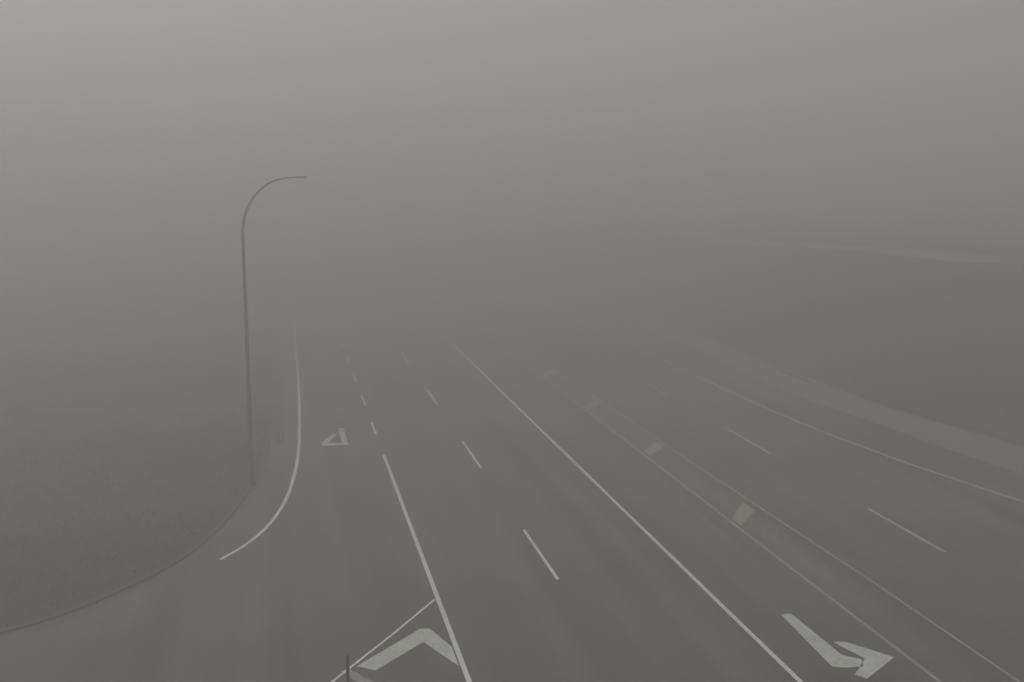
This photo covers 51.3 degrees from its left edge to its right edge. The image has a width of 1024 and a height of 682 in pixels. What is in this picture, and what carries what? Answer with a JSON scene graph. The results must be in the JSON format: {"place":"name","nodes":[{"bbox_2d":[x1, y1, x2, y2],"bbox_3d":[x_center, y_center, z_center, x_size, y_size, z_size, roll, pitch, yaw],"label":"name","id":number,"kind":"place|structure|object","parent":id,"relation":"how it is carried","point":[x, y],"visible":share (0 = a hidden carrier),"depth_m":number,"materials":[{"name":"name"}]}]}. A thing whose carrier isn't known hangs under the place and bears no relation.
{"place":"outdoors","nodes":[
{"label":"outdoors","id":0,"kind":"place"},
{"bbox_2d":[0,194,1023,681],"bbox_3d":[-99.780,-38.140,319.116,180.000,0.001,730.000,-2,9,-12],"label":"road","id":1,"kind":"structure","parent":0,"point":[322,576],"depth_m":34.20,"materials":[{"name":"grey asphalt"}]},
{"bbox_2d":[0,197,282,633],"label":"kerb","id":2,"kind":"structure","parent":1,"relation":"on","point":[277,410],"depth_m":34.02,"materials":[{"name":"concrete"}]},
{"bbox_2d":[0,200,288,636],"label":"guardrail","id":3,"kind":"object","parent":1,"relation":"on","point":[264,475],"depth_m":32.41,"materials":[{"name":"grey metal"}]},
{"bbox_2d":[346,655,349,681],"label":"marker post","id":4,"kind":"object","parent":1,"relation":"on","point":[347,669],"visible":1,"depth_m":21.07,"materials":[{"name":"metal"}]},
{"bbox_2d":[219,210,1023,681],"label":"road markings","id":5,"kind":"object","parent":1,"relation":"on","point":[871,664],"visible":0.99,"depth_m":30.34,"materials":[{"name":"white paint"}]},
{"bbox_2d":[0,179,1023,628],"bbox_3d":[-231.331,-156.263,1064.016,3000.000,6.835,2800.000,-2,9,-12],"label":"ground","id":6,"kind":"structure","parent":0,"point":[126,271],"depth_m":74.10,"materials":[{"name":"grey plant"}]},
{"bbox_2d":[241,176,307,486],"bbox_3d":[-8.268,-0.259,37.697,2.380,11.008,0.220,-2,9,-12],"label":"street lamp","id":7,"kind":"object","parent":6,"relation":"on","point":[251,462],"visible":1,"depth_m":37.50,"materials":[{"name":"metal"}]},
{"bbox_2d":[328,196,1023,473],"bbox_3d":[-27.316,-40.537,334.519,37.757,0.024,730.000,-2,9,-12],"label":"gravel shoulder","id":8,"kind":"object","parent":6,"relation":"on","point":[1003,454],"visible":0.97,"depth_m":56.17},
{"bbox_2d":[586,218,1023,263],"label":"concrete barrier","id":9,"kind":"object","parent":6,"relation":"on","point":[939,255],"visible":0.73,"depth_m":71.08,"materials":[{"name":"grey concrete"}]},
{"bbox_2d":[0,0,1023,180],"label":"sky","id":10,"kind":"structure","parent":0,"point":[91,90],"materials":[{"name":"grey"}]}
]}

